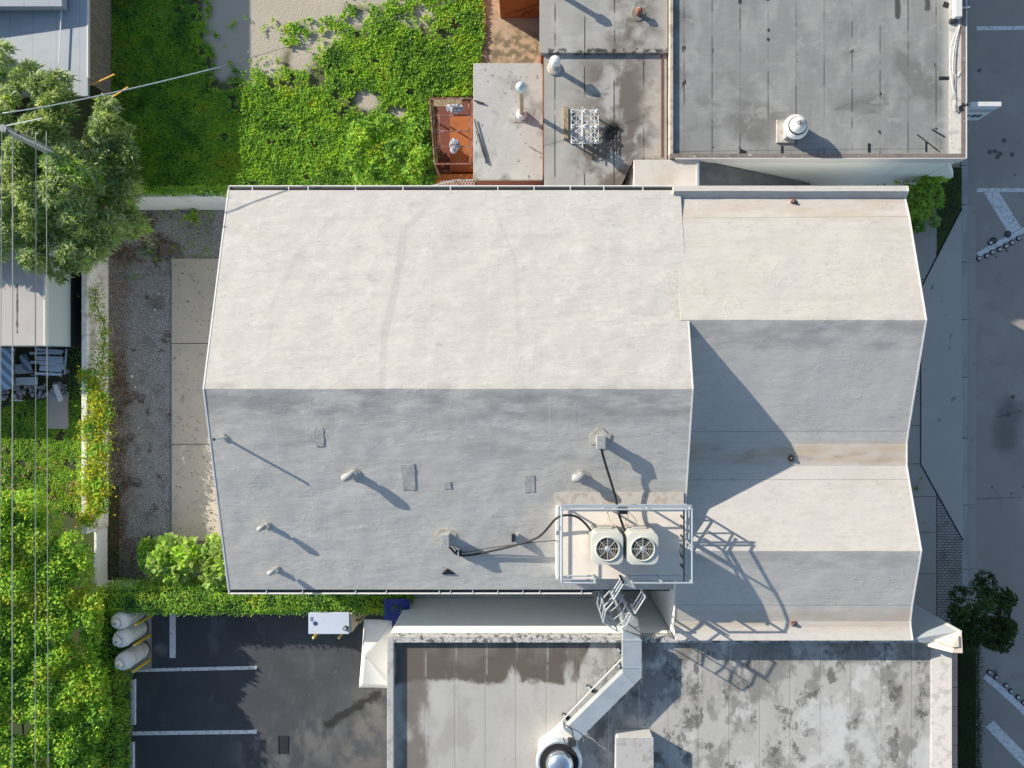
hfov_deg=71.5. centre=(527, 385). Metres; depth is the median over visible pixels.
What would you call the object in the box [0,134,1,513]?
overhead wire
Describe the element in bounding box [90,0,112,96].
board fence
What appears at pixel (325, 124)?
ground cover
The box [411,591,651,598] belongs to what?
alley path
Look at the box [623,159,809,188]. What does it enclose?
stair annex
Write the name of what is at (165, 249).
access cover
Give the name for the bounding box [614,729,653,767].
rooftop unit
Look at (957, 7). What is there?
floodlight
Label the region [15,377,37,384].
metal sheet
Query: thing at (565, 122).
timber sleeper
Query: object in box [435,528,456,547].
cable hood
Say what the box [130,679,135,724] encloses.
wheel stop
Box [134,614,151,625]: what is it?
bollard
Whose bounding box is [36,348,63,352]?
metal batten
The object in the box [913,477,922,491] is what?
rosette plant
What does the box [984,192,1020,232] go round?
road marking
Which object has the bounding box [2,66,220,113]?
service drop
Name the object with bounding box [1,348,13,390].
metal sheet
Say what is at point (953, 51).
loose cable
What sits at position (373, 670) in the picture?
awning
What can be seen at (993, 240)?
button disc
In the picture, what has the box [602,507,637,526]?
disconnect switch
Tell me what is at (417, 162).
lawn shrub
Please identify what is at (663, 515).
equipment deck
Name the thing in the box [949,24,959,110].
loose cable
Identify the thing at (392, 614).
blue awning
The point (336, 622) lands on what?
generator cabinet
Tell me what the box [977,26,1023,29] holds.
road marking
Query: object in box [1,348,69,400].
rubble
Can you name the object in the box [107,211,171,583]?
leaf litter
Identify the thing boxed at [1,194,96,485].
soil
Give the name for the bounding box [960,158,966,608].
kerb
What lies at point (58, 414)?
concrete slab
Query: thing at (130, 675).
gravel strip
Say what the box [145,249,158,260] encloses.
leafy plant
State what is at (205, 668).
parking line
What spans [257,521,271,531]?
roof vent
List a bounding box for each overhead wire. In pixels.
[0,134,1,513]
[12,137,12,767]
[35,131,35,767]
[46,131,48,767]
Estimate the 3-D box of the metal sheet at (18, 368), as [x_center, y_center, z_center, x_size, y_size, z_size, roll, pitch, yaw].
[-21.125,-0.714,29.720,0.642,0.040,0.404,-4,90,0]
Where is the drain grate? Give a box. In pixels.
[278,736,287,753]
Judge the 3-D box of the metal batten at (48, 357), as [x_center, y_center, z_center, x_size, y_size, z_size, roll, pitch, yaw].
[-19.969,-1.181,29.610,1.171,0.030,0.110,2,90,0]
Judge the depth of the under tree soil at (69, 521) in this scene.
30.01 m
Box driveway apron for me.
[921,211,962,537]
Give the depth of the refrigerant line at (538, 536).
24.48 m
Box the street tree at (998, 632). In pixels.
[945,570,1018,653]
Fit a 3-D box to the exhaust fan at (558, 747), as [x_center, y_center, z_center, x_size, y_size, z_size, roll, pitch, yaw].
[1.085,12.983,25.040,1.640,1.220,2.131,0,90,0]
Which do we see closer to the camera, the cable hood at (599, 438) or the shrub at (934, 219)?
the cable hood at (599, 438)
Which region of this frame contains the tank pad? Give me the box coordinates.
[128,612,150,669]
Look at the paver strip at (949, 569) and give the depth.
30.00 m
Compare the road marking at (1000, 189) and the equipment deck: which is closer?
the equipment deck
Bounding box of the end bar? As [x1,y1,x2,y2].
[64,349,67,373]
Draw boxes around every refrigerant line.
[449,514,590,556]
[600,449,625,531]
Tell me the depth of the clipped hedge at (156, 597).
28.64 m
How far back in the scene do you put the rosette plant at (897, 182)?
28.95 m
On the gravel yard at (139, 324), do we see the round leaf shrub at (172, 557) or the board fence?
the round leaf shrub at (172, 557)
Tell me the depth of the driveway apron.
29.99 m
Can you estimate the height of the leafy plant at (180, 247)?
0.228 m
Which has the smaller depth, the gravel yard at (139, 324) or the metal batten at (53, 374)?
the metal batten at (53, 374)
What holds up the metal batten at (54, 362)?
on the metal batten at (49, 359)
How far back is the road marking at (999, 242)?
30.11 m
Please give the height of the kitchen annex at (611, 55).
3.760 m
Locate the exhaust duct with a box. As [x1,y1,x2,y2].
[565,591,642,741]
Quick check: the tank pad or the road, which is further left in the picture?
the tank pad
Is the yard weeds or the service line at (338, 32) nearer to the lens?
the service line at (338, 32)
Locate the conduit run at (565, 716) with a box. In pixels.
[553,647,621,730]
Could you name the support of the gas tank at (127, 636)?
on the tank pad
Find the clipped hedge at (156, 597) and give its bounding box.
[96,576,415,617]
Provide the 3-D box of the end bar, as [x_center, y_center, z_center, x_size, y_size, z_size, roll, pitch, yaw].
[-19.267,-1.013,29.600,0.060,0.050,1.070,4,90,0]
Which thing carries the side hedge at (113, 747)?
on the ground at (909, 210)
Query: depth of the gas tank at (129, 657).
28.80 m
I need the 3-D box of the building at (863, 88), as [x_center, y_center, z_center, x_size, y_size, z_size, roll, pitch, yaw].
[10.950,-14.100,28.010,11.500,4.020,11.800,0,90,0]
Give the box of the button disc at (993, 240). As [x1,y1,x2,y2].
[990,237,996,243]
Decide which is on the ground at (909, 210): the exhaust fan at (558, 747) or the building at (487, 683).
the building at (487, 683)
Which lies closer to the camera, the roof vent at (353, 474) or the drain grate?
the roof vent at (353, 474)
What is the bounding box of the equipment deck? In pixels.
[554,492,692,583]
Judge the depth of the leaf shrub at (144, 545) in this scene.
28.82 m
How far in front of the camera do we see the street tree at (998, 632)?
27.20 m
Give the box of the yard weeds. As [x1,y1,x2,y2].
[117,210,215,279]
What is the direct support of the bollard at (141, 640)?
on the tank pad
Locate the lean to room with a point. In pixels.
(512, 157)
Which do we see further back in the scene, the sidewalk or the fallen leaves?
the sidewalk
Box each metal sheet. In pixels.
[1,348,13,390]
[15,364,30,373]
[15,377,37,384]
[19,354,31,373]
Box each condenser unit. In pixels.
[589,525,622,563]
[622,525,657,563]
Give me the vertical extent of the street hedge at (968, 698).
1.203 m
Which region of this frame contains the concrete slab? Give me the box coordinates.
[48,390,68,428]
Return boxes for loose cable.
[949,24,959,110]
[953,25,965,111]
[953,26,959,75]
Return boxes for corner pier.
[910,603,962,652]
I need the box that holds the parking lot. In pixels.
[131,594,408,767]
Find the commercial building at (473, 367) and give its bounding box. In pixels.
[203,185,926,639]
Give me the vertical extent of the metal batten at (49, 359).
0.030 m
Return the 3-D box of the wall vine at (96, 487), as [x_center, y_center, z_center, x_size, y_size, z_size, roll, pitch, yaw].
[-17.413,2.513,29.088,2.074,1.845,6.809,-5,90,0]
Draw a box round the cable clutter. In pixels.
[958,103,968,110]
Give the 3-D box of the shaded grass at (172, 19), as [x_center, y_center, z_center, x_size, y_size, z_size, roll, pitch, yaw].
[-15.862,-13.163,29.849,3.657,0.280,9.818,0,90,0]
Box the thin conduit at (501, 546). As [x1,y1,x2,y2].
[449,540,555,552]
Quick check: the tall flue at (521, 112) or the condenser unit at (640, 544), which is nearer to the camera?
the condenser unit at (640, 544)
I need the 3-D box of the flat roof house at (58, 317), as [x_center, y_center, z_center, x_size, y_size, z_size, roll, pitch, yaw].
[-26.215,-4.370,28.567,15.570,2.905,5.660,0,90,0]
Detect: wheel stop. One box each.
[129,742,134,767]
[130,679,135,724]
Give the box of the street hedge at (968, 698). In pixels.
[957,646,984,767]
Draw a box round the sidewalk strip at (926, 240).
[911,211,936,250]
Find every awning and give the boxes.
[359,619,391,687]
[384,599,409,628]
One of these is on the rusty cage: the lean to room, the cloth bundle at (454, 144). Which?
the cloth bundle at (454, 144)
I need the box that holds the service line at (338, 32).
[221,0,455,66]
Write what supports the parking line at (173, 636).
on the parking lot
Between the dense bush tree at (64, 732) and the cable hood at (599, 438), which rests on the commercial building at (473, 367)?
the cable hood at (599, 438)
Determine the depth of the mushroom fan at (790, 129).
25.55 m
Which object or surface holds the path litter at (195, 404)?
on the yard path at (187, 499)
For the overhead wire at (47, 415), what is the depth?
24.08 m
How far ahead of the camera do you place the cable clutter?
25.98 m
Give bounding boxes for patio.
[477,0,539,62]
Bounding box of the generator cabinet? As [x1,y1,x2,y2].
[308,608,363,633]
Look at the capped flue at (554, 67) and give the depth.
26.17 m
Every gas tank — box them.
[111,608,146,628]
[112,619,148,647]
[115,641,150,669]
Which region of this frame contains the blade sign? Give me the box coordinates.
[967,102,1000,119]
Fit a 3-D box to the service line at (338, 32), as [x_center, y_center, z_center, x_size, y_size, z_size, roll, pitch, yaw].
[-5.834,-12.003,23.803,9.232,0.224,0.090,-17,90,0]
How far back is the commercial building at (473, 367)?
24.57 m
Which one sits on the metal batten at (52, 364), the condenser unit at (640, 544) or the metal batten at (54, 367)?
the metal batten at (54, 367)
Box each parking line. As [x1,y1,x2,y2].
[132,730,256,734]
[136,666,256,671]
[170,608,175,657]
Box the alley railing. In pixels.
[434,179,490,184]
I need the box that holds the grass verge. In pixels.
[936,168,961,255]
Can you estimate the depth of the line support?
24.66 m
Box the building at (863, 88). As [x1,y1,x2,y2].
[667,0,966,185]
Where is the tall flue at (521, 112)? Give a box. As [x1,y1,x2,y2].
[514,81,526,122]
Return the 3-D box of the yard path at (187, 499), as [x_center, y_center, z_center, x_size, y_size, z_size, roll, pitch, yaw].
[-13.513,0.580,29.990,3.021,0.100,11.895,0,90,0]
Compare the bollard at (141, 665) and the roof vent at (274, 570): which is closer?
the roof vent at (274, 570)
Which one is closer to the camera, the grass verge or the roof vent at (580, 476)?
the roof vent at (580, 476)
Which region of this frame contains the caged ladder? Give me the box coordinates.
[593,575,645,631]
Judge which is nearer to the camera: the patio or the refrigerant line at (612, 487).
the refrigerant line at (612, 487)
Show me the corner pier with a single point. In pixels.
(929, 629)
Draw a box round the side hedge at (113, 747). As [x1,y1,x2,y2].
[80,608,133,767]
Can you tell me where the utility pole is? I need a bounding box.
[0,118,75,166]
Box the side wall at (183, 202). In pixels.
[128,192,226,209]
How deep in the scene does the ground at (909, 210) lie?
30.06 m
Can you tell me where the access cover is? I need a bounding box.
[160,243,178,255]
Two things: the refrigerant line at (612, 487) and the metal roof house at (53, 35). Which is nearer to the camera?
the refrigerant line at (612, 487)
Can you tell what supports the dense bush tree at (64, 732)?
on the under tree soil at (69, 521)
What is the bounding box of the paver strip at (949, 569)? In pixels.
[936,494,962,625]
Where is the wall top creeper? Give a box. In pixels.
[129,184,227,197]
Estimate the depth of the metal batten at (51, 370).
29.50 m
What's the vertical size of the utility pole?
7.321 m
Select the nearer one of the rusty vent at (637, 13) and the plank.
the rusty vent at (637, 13)
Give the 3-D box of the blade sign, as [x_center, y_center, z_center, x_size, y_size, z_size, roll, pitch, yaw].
[16.775,-10.408,26.950,1.450,1.400,0.194,0,90,0]
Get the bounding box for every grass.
[1,398,81,512]
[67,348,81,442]
[108,0,193,187]
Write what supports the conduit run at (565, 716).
on the building at (487, 683)
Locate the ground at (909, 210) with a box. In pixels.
[103,162,959,496]
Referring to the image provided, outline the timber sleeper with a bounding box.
[563,106,567,139]
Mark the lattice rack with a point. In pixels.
(583, 126)
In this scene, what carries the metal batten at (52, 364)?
on the metal batten at (54, 362)
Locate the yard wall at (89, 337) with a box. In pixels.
[82,237,143,591]
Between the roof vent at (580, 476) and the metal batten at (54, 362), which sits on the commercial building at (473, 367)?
the roof vent at (580, 476)
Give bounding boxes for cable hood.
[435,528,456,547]
[589,428,610,448]
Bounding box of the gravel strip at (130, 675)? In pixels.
[127,667,131,767]
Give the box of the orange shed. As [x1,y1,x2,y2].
[499,0,539,17]
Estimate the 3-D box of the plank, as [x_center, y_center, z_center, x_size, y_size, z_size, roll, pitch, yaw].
[-19.553,0.282,29.570,0.227,0.040,0.732,-19,90,0]
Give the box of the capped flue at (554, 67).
[547,55,560,74]
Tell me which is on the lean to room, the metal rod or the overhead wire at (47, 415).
the metal rod
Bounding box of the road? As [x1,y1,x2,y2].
[960,0,1023,767]
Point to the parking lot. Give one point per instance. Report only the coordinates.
(308, 697)
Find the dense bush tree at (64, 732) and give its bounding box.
[0,488,114,767]
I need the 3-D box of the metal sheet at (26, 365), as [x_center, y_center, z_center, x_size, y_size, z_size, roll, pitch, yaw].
[-20.859,-0.926,29.520,0.351,0.040,0.774,-17,90,0]
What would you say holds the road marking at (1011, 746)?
on the road
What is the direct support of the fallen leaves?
on the grass at (62, 478)
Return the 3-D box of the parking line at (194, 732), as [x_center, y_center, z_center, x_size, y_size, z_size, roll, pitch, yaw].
[-14.080,14.641,30.001,5.245,0.006,0.162,-1,90,0]
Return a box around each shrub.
[135,536,165,571]
[143,532,226,593]
[341,112,439,184]
[906,175,949,221]
[910,210,941,234]
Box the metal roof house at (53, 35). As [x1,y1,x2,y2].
[0,0,91,96]
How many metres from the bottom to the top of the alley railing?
0.432 m
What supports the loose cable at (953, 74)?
on the building at (863, 88)
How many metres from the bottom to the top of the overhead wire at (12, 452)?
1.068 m
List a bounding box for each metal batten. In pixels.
[29,352,61,354]
[30,361,63,363]
[34,372,61,375]
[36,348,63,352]
[36,356,62,358]
[36,358,62,360]
[39,362,63,366]
[39,368,61,371]
[40,366,64,369]
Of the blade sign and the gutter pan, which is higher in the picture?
the blade sign
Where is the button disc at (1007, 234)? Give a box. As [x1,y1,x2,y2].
[1004,231,1010,237]
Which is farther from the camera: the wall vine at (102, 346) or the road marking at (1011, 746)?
the road marking at (1011, 746)
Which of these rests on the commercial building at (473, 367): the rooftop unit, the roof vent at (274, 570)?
the roof vent at (274, 570)
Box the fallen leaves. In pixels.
[1,447,80,533]
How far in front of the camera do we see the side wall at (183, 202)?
28.78 m
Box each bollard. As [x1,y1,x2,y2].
[132,659,150,672]
[133,634,151,646]
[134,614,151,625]
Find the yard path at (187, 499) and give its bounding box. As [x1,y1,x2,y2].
[172,259,220,540]
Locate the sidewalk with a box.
[908,251,935,615]
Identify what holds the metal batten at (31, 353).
on the metal batten at (48, 350)
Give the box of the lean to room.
[473,63,542,184]
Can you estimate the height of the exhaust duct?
4.465 m
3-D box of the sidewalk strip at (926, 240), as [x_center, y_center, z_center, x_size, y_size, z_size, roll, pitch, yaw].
[16.404,-6.541,30.028,1.724,0.050,1.676,0,90,0]
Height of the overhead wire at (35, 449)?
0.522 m
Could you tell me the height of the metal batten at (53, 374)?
0.030 m
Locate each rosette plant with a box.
[894,181,911,187]
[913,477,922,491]
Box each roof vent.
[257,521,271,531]
[267,566,280,575]
[341,468,360,481]
[572,470,589,483]
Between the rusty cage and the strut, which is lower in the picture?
the rusty cage
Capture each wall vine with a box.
[70,364,118,532]
[77,279,116,387]
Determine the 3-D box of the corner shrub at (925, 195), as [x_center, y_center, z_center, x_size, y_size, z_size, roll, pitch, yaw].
[16.189,-7.844,28.884,1.954,2.239,2.988,28,90,0]
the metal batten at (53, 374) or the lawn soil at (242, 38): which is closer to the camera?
the metal batten at (53, 374)
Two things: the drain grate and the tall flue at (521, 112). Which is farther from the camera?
the drain grate
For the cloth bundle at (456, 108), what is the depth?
27.37 m
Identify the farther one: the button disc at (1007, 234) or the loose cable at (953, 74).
the button disc at (1007, 234)
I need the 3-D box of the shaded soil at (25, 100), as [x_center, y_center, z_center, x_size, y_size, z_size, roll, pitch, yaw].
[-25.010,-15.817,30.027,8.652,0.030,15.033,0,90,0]
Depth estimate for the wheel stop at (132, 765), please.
29.88 m
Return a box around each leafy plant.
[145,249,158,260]
[168,245,184,253]
[180,208,199,225]
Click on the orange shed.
(519, 8)
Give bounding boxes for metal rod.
[474,119,486,162]
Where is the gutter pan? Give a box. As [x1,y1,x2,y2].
[967,205,975,635]
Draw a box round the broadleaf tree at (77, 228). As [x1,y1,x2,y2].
[0,38,155,286]
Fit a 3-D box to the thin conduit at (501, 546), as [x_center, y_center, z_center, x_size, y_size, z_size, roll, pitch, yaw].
[-0.937,5.573,24.609,3.830,0.628,0.427,-3,90,0]
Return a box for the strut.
[92,74,114,84]
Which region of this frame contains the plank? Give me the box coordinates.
[53,384,63,401]
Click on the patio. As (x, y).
(511, 40)
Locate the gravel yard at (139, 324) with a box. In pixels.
[107,209,224,582]
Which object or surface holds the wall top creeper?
on the side wall at (183, 202)
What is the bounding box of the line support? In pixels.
[512,534,518,541]
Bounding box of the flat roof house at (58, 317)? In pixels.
[0,199,81,347]
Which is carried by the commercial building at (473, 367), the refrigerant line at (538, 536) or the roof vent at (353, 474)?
the roof vent at (353, 474)
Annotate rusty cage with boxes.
[429,98,474,184]
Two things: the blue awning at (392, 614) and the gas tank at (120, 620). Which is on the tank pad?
the gas tank at (120, 620)
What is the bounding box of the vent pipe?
[212,434,227,441]
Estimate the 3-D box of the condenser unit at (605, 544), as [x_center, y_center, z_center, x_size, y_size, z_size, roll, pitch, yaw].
[2.594,5.270,23.753,1.029,1.284,1.116,0,90,0]
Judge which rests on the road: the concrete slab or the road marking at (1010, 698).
the road marking at (1010, 698)
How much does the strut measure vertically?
0.040 m
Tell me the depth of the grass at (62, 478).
29.96 m
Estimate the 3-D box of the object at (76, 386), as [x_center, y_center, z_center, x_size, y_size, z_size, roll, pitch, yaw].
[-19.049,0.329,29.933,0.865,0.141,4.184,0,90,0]
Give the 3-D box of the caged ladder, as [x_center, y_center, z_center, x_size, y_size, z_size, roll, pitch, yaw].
[3.138,7.319,26.625,0.902,6.750,1.592,32,90,0]
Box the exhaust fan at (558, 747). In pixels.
[536,722,581,767]
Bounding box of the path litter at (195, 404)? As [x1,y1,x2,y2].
[172,264,214,529]
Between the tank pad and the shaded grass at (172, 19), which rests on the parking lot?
the tank pad
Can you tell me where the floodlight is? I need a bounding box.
[949,0,969,23]
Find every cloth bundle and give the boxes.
[445,103,463,113]
[449,138,459,153]
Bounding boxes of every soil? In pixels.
[0,486,118,767]
[1,97,31,178]
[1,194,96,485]
[55,0,476,191]
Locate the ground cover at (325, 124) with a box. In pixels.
[110,0,485,189]
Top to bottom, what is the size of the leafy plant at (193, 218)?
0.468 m
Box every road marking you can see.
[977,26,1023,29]
[977,188,1023,191]
[977,227,1023,255]
[983,674,1023,714]
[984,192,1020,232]
[986,721,1023,765]
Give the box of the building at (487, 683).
[387,599,956,767]
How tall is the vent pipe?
0.870 m
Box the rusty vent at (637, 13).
[631,7,644,20]
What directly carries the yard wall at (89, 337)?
on the gravel yard at (139, 324)
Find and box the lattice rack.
[571,106,598,147]
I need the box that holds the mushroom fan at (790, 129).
[776,114,808,142]
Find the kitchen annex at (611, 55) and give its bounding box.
[540,0,667,184]

